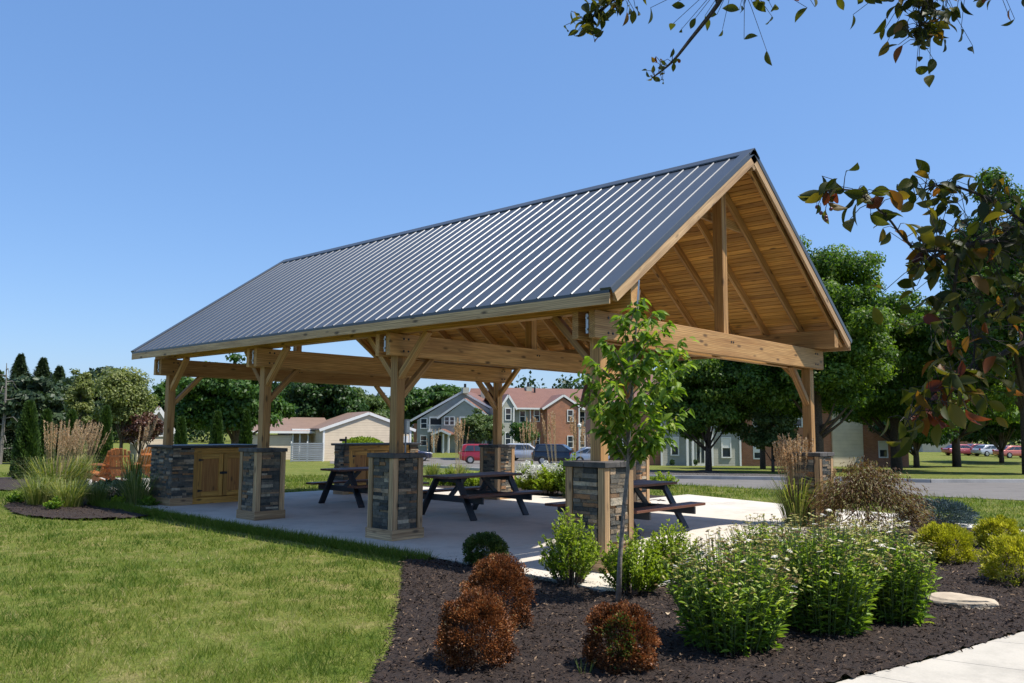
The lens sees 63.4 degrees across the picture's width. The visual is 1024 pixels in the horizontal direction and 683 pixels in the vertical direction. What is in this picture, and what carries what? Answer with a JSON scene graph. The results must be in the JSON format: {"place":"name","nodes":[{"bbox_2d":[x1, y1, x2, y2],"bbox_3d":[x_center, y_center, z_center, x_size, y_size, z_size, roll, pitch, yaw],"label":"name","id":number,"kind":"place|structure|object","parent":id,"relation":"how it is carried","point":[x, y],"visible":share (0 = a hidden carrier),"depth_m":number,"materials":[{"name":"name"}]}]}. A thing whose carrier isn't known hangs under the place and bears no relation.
{"place":"outdoors","nodes":[
{"label":"outdoors","id":0,"kind":"place"},
{"bbox_2d":[1,474,81,504],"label":"reed grass","id":1,"kind":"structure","parent":0,"point":[39,497],"depth_m":16.87,"materials":[{"name":"green plant"}]},
{"bbox_2d":[1,419,105,497],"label":"reed grass","id":2,"kind":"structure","parent":0,"point":[52,471],"depth_m":18.23,"materials":[{"name":"green plant"}]},
{"bbox_2d":[22,476,115,506],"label":"reed grass","id":3,"kind":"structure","parent":0,"point":[70,496],"depth_m":16.42,"materials":[{"name":"green plant"}]},
{"bbox_2d":[52,422,110,494],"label":"reed grass","id":4,"kind":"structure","parent":0,"point":[90,452],"depth_m":19.36,"materials":[{"name":"beige plant"}]},
{"bbox_2d":[118,418,157,482],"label":"reed grass","id":5,"kind":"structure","parent":0,"point":[132,465],"depth_m":18.94,"materials":[{"name":"green plant"}]},
{"bbox_2d":[423,428,442,479],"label":"reed grass","id":6,"kind":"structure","parent":0,"point":[431,470],"depth_m":29.83,"materials":[{"name":"green plant"}]},
{"bbox_2d":[437,418,471,485],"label":"reed grass","id":7,"kind":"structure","parent":0,"point":[458,468],"depth_m":24.13,"materials":[{"name":"beige plant"}]},
{"bbox_2d":[0,430,1023,682],"bbox_3d":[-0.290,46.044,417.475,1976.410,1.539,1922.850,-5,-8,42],"label":"ground","id":8,"kind":"structure","parent":0,"point":[938,466],"depth_m":8.24,"materials":[{"name":"green plant"}]},
{"bbox_2d":[0,363,17,463],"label":"dead tree","id":9,"kind":"object","parent":8,"relation":"on","point":[3,430],"visible":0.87,"depth_m":54.70,"materials":[{"name":"plant"}]},
{"bbox_2d":[0,353,30,461],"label":"spruce tree","id":10,"kind":"object","parent":8,"relation":"on","point":[19,367],"visible":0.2,"depth_m":65.56,"materials":[{"name":"green plant"}]},
{"bbox_2d":[0,477,38,489],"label":"mulch bed","id":11,"kind":"object","parent":8,"relation":"on","point":[4,481],"visible":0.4,"depth_m":23.65,"materials":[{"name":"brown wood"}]},
{"bbox_2d":[7,400,42,478],"bbox_3d":[-15.960,3.246,27.300,0.994,2.720,1.007,-5,-8,42],"label":"arborvitae","id":12,"kind":"object","parent":11,"relation":"on","point":[27,442],"visible":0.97,"depth_m":27.08,"materials":[{"name":"green plant"}]},
{"bbox_2d":[0,373,85,434],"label":"pine tree","id":13,"kind":"object","parent":8,"relation":"on","point":[42,392],"visible":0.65,"depth_m":56.76,"materials":[{"name":"green plant"}]},
{"bbox_2d":[4,357,84,461],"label":"spruce tree","id":14,"kind":"object","parent":8,"relation":"on","point":[42,368],"visible":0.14,"depth_m":67.83,"materials":[{"name":"green plant"}]},
{"bbox_2d":[39,408,56,474],"bbox_3d":[-17.345,3.753,30.771,0.886,2.615,0.885,1,-6,-3],"label":"arborvitae","id":15,"kind":"object","parent":8,"relation":"on","point":[46,415],"visible":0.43,"depth_m":30.67,"materials":[{"name":"green plant"}]},
{"bbox_2d":[56,409,80,473],"bbox_3d":[-16.900,3.876,31.768,0.957,2.641,1.012,-5,-8,42],"label":"arborvitae","id":16,"kind":"object","parent":8,"relation":"on","point":[71,415],"visible":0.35,"depth_m":31.67,"materials":[{"name":"green plant"}]},
{"bbox_2d":[63,368,94,434],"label":"birch tree","id":17,"kind":"object","parent":8,"relation":"on","point":[78,390],"visible":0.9,"depth_m":41.67,"materials":[{"name":"green plant"}]},
{"bbox_2d":[4,489,166,518],"bbox_3d":[-9.354,3.465,18.173,2.940,0.079,8.895,3,-7,-27],"label":"mulch bed","id":18,"kind":"object","parent":8,"relation":"on","point":[67,512],"visible":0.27,"depth_m":15.58,"materials":[{"name":"brown wood"}]},
{"bbox_2d":[76,479,119,503],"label":"shrub","id":19,"kind":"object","parent":18,"relation":"on","point":[100,494],"depth_m":17.04,"materials":[{"name":"green plant"}]},
{"bbox_2d":[90,468,165,504],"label":"reed grass","id":20,"kind":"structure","parent":18,"relation":"on","point":[134,492],"depth_m":16.77,"materials":[{"name":"green plant"}]},
{"bbox_2d":[54,366,128,462],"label":"pine tree","id":21,"kind":"object","parent":8,"relation":"on","point":[63,384],"visible":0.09,"depth_m":63.20,"materials":[{"name":"green plant"}]},
{"bbox_2d":[91,405,113,477],"bbox_3d":[-14.658,3.600,29.772,0.770,2.688,0.804,2,-6,-16],"label":"arborvitae","id":22,"kind":"object","parent":8,"relation":"on","point":[105,419],"visible":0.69,"depth_m":29.67,"materials":[{"name":"green plant"}]},
{"bbox_2d":[89,366,161,469],"bbox_3d":[-18.781,3.736,39.801,3.276,5.122,3.347,-5,-8,42],"label":"birch tree","id":23,"kind":"object","parent":8,"relation":"on","point":[120,391],"visible":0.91,"depth_m":39.35,"materials":[{"name":"green plant"}]},
{"bbox_2d":[120,403,163,458],"bbox_3d":[-17.711,4.528,39.667,1.803,3.530,2.006,-3,-7,29],"label":"plum tree","id":24,"kind":"object","parent":8,"relation":"on","point":[130,432],"visible":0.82,"depth_m":39.32,"materials":[{"name":"purple plant"}]},
{"bbox_2d":[130,406,174,462],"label":"house","id":25,"kind":"structure","parent":8,"relation":"on","point":[158,440],"depth_m":61.70,"materials":[{"name":"beige"}]},
{"bbox_2d":[150,377,207,434],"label":"maple tree","id":26,"kind":"object","parent":8,"relation":"on","point":[159,389],"visible":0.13,"depth_m":64.22,"materials":[{"name":"green plant"}]},
{"bbox_2d":[173,415,187,443],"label":"arborvitae","id":27,"kind":"object","parent":8,"relation":"on","point":[180,436],"visible":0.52,"depth_m":30.71,"materials":[{"name":"green plant"}]},
{"bbox_2d":[208,410,223,443],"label":"arborvitae","id":28,"kind":"object","parent":8,"relation":"on","point":[216,433],"visible":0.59,"depth_m":29.71,"materials":[{"name":"green plant"}]},
{"bbox_2d":[174,353,298,443],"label":"maple tree","id":29,"kind":"object","parent":8,"relation":"on","point":[231,400],"visible":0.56,"depth_m":55.45,"materials":[{"name":"green plant"}]},
{"bbox_2d":[238,408,252,443],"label":"arborvitae","id":30,"kind":"object","parent":8,"relation":"on","point":[245,435],"visible":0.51,"depth_m":30.71,"materials":[{"name":"green plant"}]},
{"bbox_2d":[252,417,325,459],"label":"house","id":31,"kind":"structure","parent":8,"relation":"on","point":[296,430],"depth_m":81.19,"materials":[{"name":"beige"}]},
{"bbox_2d":[290,441,323,461],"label":"slat fence","id":32,"kind":"object","parent":8,"relation":"on","point":[314,451],"visible":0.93,"depth_m":75.86,"materials":[{"name":"white plastic"}]},
{"bbox_2d":[283,382,369,419],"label":"maple tree","id":33,"kind":"object","parent":8,"relation":"on","point":[325,401],"visible":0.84,"depth_m":89.31,"materials":[{"name":"green plant"}]},
{"bbox_2d":[310,411,415,460],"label":"garage","id":34,"kind":"structure","parent":8,"relation":"on","point":[328,432],"depth_m":79.15,"materials":[{"name":"beige"}]},
{"bbox_2d":[352,386,407,418],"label":"ash tree","id":35,"kind":"object","parent":8,"relation":"on","point":[377,406],"visible":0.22,"depth_m":97.47,"materials":[{"name":"green plant"}]},
{"bbox_2d":[404,382,461,426],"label":"maple tree","id":36,"kind":"object","parent":8,"relation":"on","point":[418,401],"visible":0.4,"depth_m":121.15,"materials":[{"name":"green plant"}]},
{"bbox_2d":[410,388,491,452],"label":"apartment building","id":37,"kind":"structure","parent":8,"relation":"on","point":[443,416],"depth_m":108.58,"materials":[{"name":"grey"}]},
{"bbox_2d":[454,408,504,443],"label":"ornamental tree","id":38,"kind":"object","parent":8,"relation":"on","point":[481,425],"visible":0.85,"depth_m":82.28,"materials":[{"name":"green plant"}]},
{"bbox_2d":[2,370,1020,445],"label":"distant woods","id":39,"kind":"object","parent":8,"relation":"on","point":[566,384],"visible":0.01,"depth_m":169.20,"materials":[{"name":"green plant"}]},
{"bbox_2d":[7,489,1023,682],"bbox_3d":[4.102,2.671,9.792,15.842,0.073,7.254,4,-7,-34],"label":"mulch bed","id":40,"kind":"object","parent":8,"relation":"on","point":[694,662],"visible":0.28,"depth_m":6.30,"materials":[{"name":"brown wood"}]},
{"bbox_2d":[432,585,520,671],"bbox_3d":[-0.249,1.974,5.736,0.654,0.549,0.626,-5,-8,42],"label":"boxwood bush","id":41,"kind":"object","parent":40,"relation":"on","point":[474,605],"visible":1,"depth_m":5.61,"materials":[{"name":"brown plant"}]},
{"bbox_2d":[462,531,509,565],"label":"boxwood bush","id":42,"kind":"object","parent":40,"relation":"on","point":[494,542],"visible":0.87,"depth_m":9.68,"materials":[{"name":"green plant"}]},
{"bbox_2d":[459,552,536,630],"bbox_3d":[-0.132,2.035,6.753,0.585,0.638,0.645,-5,-8,42],"label":"boxwood bush","id":43,"kind":"object","parent":40,"relation":"on","point":[491,572],"visible":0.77,"depth_m":6.67,"materials":[{"name":"brown plant"}]},
{"bbox_2d":[538,506,601,585],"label":"spirea shrub","id":44,"kind":"object","parent":40,"relation":"on","point":[568,560],"visible":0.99,"depth_m":8.60,"materials":[{"name":"green plant"}]},
{"bbox_2d":[581,599,661,675],"bbox_3d":[0.733,2.005,5.660,0.587,0.486,0.574,-5,-8,42],"label":"boxwood bush","id":45,"kind":"object","parent":40,"relation":"on","point":[603,618],"visible":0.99,"depth_m":5.53,"materials":[{"name":"brown plant"}]},
{"bbox_2d":[597,523,671,594],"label":"spirea shrub","id":46,"kind":"object","parent":40,"relation":"on","point":[646,573],"visible":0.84,"depth_m":8.09,"materials":[{"name":"green plant"}]},
{"bbox_2d":[570,292,700,601],"bbox_3d":[1.177,1.010,7.898,1.142,3.020,1.158,-5,-8,42],"label":"young cherry tree","id":47,"kind":"object","parent":40,"relation":"on","point":[614,420],"visible":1,"depth_m":7.83,"materials":[{"name":"green plant"}]},
{"bbox_2d":[639,518,704,580],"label":"spirea shrub","id":48,"kind":"object","parent":40,"relation":"on","point":[671,547],"visible":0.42,"depth_m":8.86,"materials":[{"name":"green plant"}]},
{"bbox_2d":[654,527,802,657],"bbox_3d":[1.653,1.859,6.268,1.065,0.898,1.098,-5,-8,42],"label":"perennial plant","id":49,"kind":"object","parent":40,"relation":"on","point":[726,613],"visible":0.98,"depth_m":6.05,"materials":[{"name":"green plant"}]},
{"bbox_2d":[714,513,826,578],"bbox_3d":[2.691,2.176,8.600,1.212,0.766,1.238,0,-6,7],"label":"perennial plant","id":50,"kind":"object","parent":40,"relation":"on","point":[762,527],"visible":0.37,"depth_m":8.58,"materials":[{"name":"green plant"}]},
{"bbox_2d":[745,432,827,526],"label":"reed grass","id":51,"kind":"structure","parent":40,"relation":"on","point":[797,507],"depth_m":13.92,"materials":[{"name":"green plant"}]},
{"bbox_2d":[757,509,892,636],"bbox_3d":[2.569,1.881,6.814,1.082,0.993,1.070,-5,-8,42],"label":"perennial plant","id":52,"kind":"object","parent":40,"relation":"on","point":[837,586],"visible":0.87,"depth_m":6.61,"materials":[{"name":"green plant"}]},
{"bbox_2d":[807,517,918,570],"bbox_3d":[3.679,2.251,8.905,1.400,0.715,1.332,-5,-8,42],"label":"perennial plant","id":53,"kind":"object","parent":40,"relation":"on","point":[859,532],"visible":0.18,"depth_m":8.89,"materials":[{"name":"green plant"}]},
{"bbox_2d":[801,455,941,535],"bbox_3d":[5.508,2.450,12.842,2.014,1.384,1.905,-5,-8,42],"label":"japanese maple","id":54,"kind":"object","parent":40,"relation":"on","point":[867,487],"visible":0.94,"depth_m":12.67,"materials":[{"name":"plant"}]},
{"bbox_2d":[847,516,946,626],"bbox_3d":[3.272,1.958,7.126,0.888,0.900,0.831,-5,-8,42],"label":"perennial plant","id":55,"kind":"object","parent":40,"relation":"on","point":[901,594],"visible":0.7,"depth_m":6.92,"materials":[{"name":"green plant"}]},
{"bbox_2d":[894,497,980,527],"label":"shrub","id":56,"kind":"object","parent":40,"relation":"on","point":[959,511],"visible":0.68,"depth_m":13.95,"materials":[{"name":"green plant"}]},
{"bbox_2d":[911,521,981,564],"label":"golden shrub","id":57,"kind":"object","parent":40,"relation":"on","point":[943,534],"visible":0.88,"depth_m":10.13,"materials":[{"name":"yellow plant"}]},
{"bbox_2d":[925,592,998,609],"bbox_3d":[4.226,2.457,7.806,0.610,0.114,0.492,-2,-6,20],"label":"rock","id":58,"kind":"object","parent":40,"relation":"on","point":[955,600],"visible":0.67,"depth_m":7.65,"materials":[{"name":"stone"}]},
{"bbox_2d":[971,514,1023,547],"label":"golden shrub","id":59,"kind":"object","parent":40,"relation":"on","point":[999,524],"visible":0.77,"depth_m":11.48,"materials":[{"name":"yellow plant"}]},
{"bbox_2d":[974,531,1023,585],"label":"golden shrub","id":60,"kind":"object","parent":40,"relation":"on","point":[1004,547],"visible":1,"depth_m":8.84,"materials":[{"name":"yellow plant"}]},
{"bbox_2d":[461,383,584,451],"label":"apartment building","id":61,"kind":"structure","parent":8,"relation":"on","point":[519,405],"depth_m":104.72,"materials":[{"name":"red brick"}]},
{"bbox_2d":[506,421,540,442],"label":"ornamental tree","id":62,"kind":"object","parent":8,"relation":"on","point":[514,428],"visible":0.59,"depth_m":86.99,"materials":[{"name":"green plant"}]},
{"bbox_2d":[423,485,665,503],"bbox_3d":[0.918,3.847,21.004,9.000,0.115,2.300,-5,-8,42],"label":"mulch bed","id":63,"kind":"object","parent":8,"relation":"on","point":[559,494],"visible":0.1,"depth_m":20.24,"materials":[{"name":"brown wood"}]},
{"bbox_2d":[514,460,547,490],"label":"hydrangea shrub","id":64,"kind":"object","parent":63,"relation":"on","point":[523,481],"visible":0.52,"depth_m":20.63,"materials":[{"name":"white plant"}]},
{"bbox_2d":[526,460,562,495],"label":"hydrangea shrub","id":65,"kind":"object","parent":63,"relation":"on","point":[544,481],"visible":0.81,"depth_m":20.10,"materials":[{"name":"green plant"}]},
{"bbox_2d":[554,452,576,496],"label":"tall shrub","id":66,"kind":"object","parent":63,"relation":"on","point":[560,476],"visible":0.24,"depth_m":19.17,"materials":[{"name":"green plant"}]},
{"bbox_2d":[569,413,585,458],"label":"reed grass","id":67,"kind":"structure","parent":63,"relation":"on","point":[573,431],"depth_m":21.62,"materials":[{"name":"beige plant"}]},
{"bbox_2d":[684,470,722,472],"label":"mulch bed","id":68,"kind":"object","parent":8,"relation":"on","point":[702,471],"visible":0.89,"depth_m":44.56,"materials":[{"name":"brown soil"}]},
{"bbox_2d":[649,358,766,470],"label":"maple tree","id":69,"kind":"object","parent":68,"relation":"on","point":[715,400],"visible":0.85,"depth_m":44.75,"materials":[{"name":"green plant"}]},
{"bbox_2d":[579,374,908,466],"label":"apartment building","id":70,"kind":"structure","parent":8,"relation":"on","point":[844,441],"depth_m":68.00,"materials":[{"name":"beige brick"}]},
{"bbox_2d":[721,437,731,457],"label":"window","id":71,"kind":"structure","parent":70,"relation":"in","point":[725,441],"depth_m":67.61,"materials":[{"name":"white glass"}]},
{"bbox_2d":[732,408,801,471],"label":"ornamental tree","id":72,"kind":"object","parent":8,"relation":"on","point":[760,436],"visible":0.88,"depth_m":45.15,"materials":[{"name":"green plant"}]},
{"bbox_2d":[738,362,802,468],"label":"maple tree","id":73,"kind":"object","parent":8,"relation":"on","point":[797,413],"visible":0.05,"depth_m":54.22,"materials":[{"name":"green plant"}]},
{"bbox_2d":[564,0,1023,457],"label":"crabapple tree","id":74,"kind":"object","parent":8,"relation":"on","point":[954,252],"visible":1,"depth_m":2.54,"materials":[{"name":"green plant"}]},
{"bbox_2d":[732,234,901,451],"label":"maple tree","id":75,"kind":"object","parent":8,"relation":"on","point":[841,377],"visible":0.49,"depth_m":43.13,"materials":[{"name":"green plant"}]},
{"bbox_2d":[822,277,969,469],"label":"maple tree","id":76,"kind":"object","parent":8,"relation":"on","point":[913,348],"visible":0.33,"depth_m":51.68,"materials":[{"name":"green plant"}]},
{"bbox_2d":[868,420,959,467],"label":"maple tree","id":77,"kind":"object","parent":8,"relation":"on","point":[917,446],"visible":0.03,"depth_m":64.98,"materials":[{"name":"green plant"}]},
{"bbox_2d":[896,306,1019,466],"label":"maple tree","id":78,"kind":"object","parent":8,"relation":"on","point":[1010,417],"visible":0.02,"depth_m":69.54,"materials":[{"name":"green plant"}]},
{"bbox_2d":[922,166,1023,473],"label":"maple tree","id":79,"kind":"object","parent":8,"relation":"on","point":[1016,368],"visible":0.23,"depth_m":45.70,"materials":[{"name":"green plant"}]},
{"bbox_2d":[970,445,996,456],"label":"parked car","id":80,"kind":"object","parent":8,"relation":"on","point":[985,450],"visible":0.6,"depth_m":104.29,"materials":[{"name":"paint"}]},
{"bbox_2d":[959,406,1020,462],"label":"maple tree","id":81,"kind":"object","parent":8,"relation":"on","point":[995,433],"visible":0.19,"depth_m":82.93,"materials":[{"name":"green plant"}]},
{"bbox_2d":[992,446,1020,457],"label":"parked car","id":82,"kind":"object","parent":8,"relation":"on","point":[1010,451],"visible":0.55,"depth_m":98.31,"materials":[{"name":"paint"}]},
{"bbox_2d":[0,0,1023,397],"label":"sky","id":83,"kind":"structure","parent":0,"point":[158,158],"materials":[{"name":"blue"}]},
{"bbox_2d":[137,487,909,591],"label":"patio paving","id":84,"kind":"structure","parent":0,"point":[449,527],"depth_m":14.36,"materials":[{"name":"concrete"}]},
{"bbox_2d":[147,444,256,505],"bbox_3d":[-6.556,2.811,17.697,1.130,1.205,2.040,-5,-8,42],"label":"bar counter","id":85,"kind":"object","parent":84,"relation":"on","point":[191,474],"visible":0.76,"depth_m":17.14,"materials":[{"name":"stone"}]},
{"bbox_2d":[197,454,226,496],"bbox_3d":[-6.283,2.793,17.340,0.055,0.870,0.664,-5,-8,42],"label":"cabinet door","id":86,"kind":"structure","parent":85,"relation":"in","point":[210,466],"depth_m":17.32,"materials":[{"name":"brown wood"}]},
{"bbox_2d":[222,453,239,494],"bbox_3d":[-5.918,2.837,17.742,0.048,0.870,0.574,-5,-8,42],"label":"cabinet door","id":87,"kind":"structure","parent":85,"relation":"in","point":[231,462],"depth_m":17.67,"materials":[{"name":"brown wood"}]},
{"bbox_2d":[306,467,428,507],"bbox_3d":[-3.043,3.049,17.510,1.720,0.755,1.940,-5,-8,42],"label":"picnic table","id":88,"kind":"object","parent":84,"relation":"on","point":[327,486],"visible":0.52,"depth_m":17.10,"materials":[{"name":"brown wood"}]},
{"bbox_2d":[331,442,421,494],"bbox_3d":[-3.366,3.148,20.737,0.540,1.205,2.460,-5,-8,42],"label":"bar counter","id":89,"kind":"object","parent":84,"relation":"on","point":[347,455],"visible":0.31,"depth_m":20.09,"materials":[{"name":"stone"}]},
{"bbox_2d":[352,451,369,484],"bbox_3d":[-3.657,3.108,20.201,0.055,0.870,0.657,-5,-8,42],"label":"cabinet door","id":90,"kind":"structure","parent":89,"relation":"in","point":[360,459],"depth_m":20.19,"materials":[{"name":"brown wood"}]},
{"bbox_2d":[422,472,542,520],"bbox_3d":[-0.705,2.834,15.320,1.720,0.755,1.940,-5,-8,42],"label":"picnic table","id":91,"kind":"object","parent":84,"relation":"on","point":[467,497],"visible":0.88,"depth_m":15.11,"materials":[{"name":"brown wood"}]},
{"bbox_2d":[131,148,851,572],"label":"pavilion","id":92,"kind":"structure","parent":84,"relation":"on","point":[711,254],"depth_m":13.45,"materials":[{"name":"grey metal"}]},
{"bbox_2d":[545,480,705,539],"bbox_3d":[1.793,2.610,13.024,1.720,0.755,1.940,-5,-8,42],"label":"picnic table","id":93,"kind":"object","parent":84,"relation":"on","point":[644,509],"visible":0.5,"depth_m":13.04,"materials":[{"name":"brown wood"}]},
{"bbox_2d":[516,417,537,478],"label":"reed grass","id":94,"kind":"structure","parent":0,"point":[529,434],"depth_m":24.46,"materials":[{"name":"beige plant"}]},
{"bbox_2d":[541,411,558,474],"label":"reed grass","id":95,"kind":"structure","parent":0,"point":[549,429],"depth_m":23.31,"materials":[{"name":"beige plant"}]},
{"bbox_2d":[330,459,1023,499],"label":"road","id":96,"kind":"structure","parent":0,"point":[1014,491],"depth_m":27.52,"materials":[{"name":"grey asphalt"}]},
{"bbox_2d":[458,444,479,463],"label":"parked car","id":97,"kind":"object","parent":96,"relation":"on","point":[471,455],"visible":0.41,"depth_m":70.40,"materials":[{"name":"paint"}]},
{"bbox_2d":[509,443,534,459],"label":"parked car","id":98,"kind":"object","parent":96,"relation":"on","point":[520,452],"visible":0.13,"depth_m":80.60,"materials":[{"name":"paint"}]},
{"bbox_2d":[531,444,574,463],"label":"parked car","id":99,"kind":"object","parent":96,"relation":"on","point":[540,453],"visible":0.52,"depth_m":68.83,"materials":[{"name":"paint"}]},
{"bbox_2d":[427,458,1023,482],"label":"road kerb","id":100,"kind":"structure","parent":96,"relation":"on","point":[913,480],"depth_m":31.69,"materials":[{"name":"concrete"}]},
{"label":"fire patio","id":101,"kind":"structure","parent":0,"visible":0},
{"bbox_2d":[90,448,119,481],"bbox_3d":[-11.297,3.426,22.748,0.929,1.001,0.758,-1,-6,9],"label":"adirondack chair","id":102,"kind":"object","parent":101,"relation":"on","point":[104,473],"visible":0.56,"depth_m":22.60,"materials":[{"name":"orange wood"}]},
{"bbox_2d":[105,448,140,479],"bbox_3d":[-10.764,3.444,22.880,0.758,1.001,0.929,2,-6,-11],"label":"adirondack chair","id":103,"kind":"object","parent":101,"relation":"on","point":[114,469],"visible":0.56,"depth_m":22.60,"materials":[{"name":"orange wood"}]},
{"bbox_2d":[120,447,151,480],"bbox_3d":[-10.917,3.592,24.313,0.929,1.001,0.758,-3,-7,28],"label":"adirondack chair","id":104,"kind":"object","parent":101,"relation":"on","point":[147,453],"visible":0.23,"depth_m":24.19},
{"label":"walkway","id":105,"kind":"structure","parent":0,"visible":0},
{"bbox_2d":[836,631,1023,682],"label":"walkway paving","id":106,"kind":"structure","parent":105,"relation":"on","point":[1000,660],"depth_m":5.69,"materials":[{"name":"concrete"}]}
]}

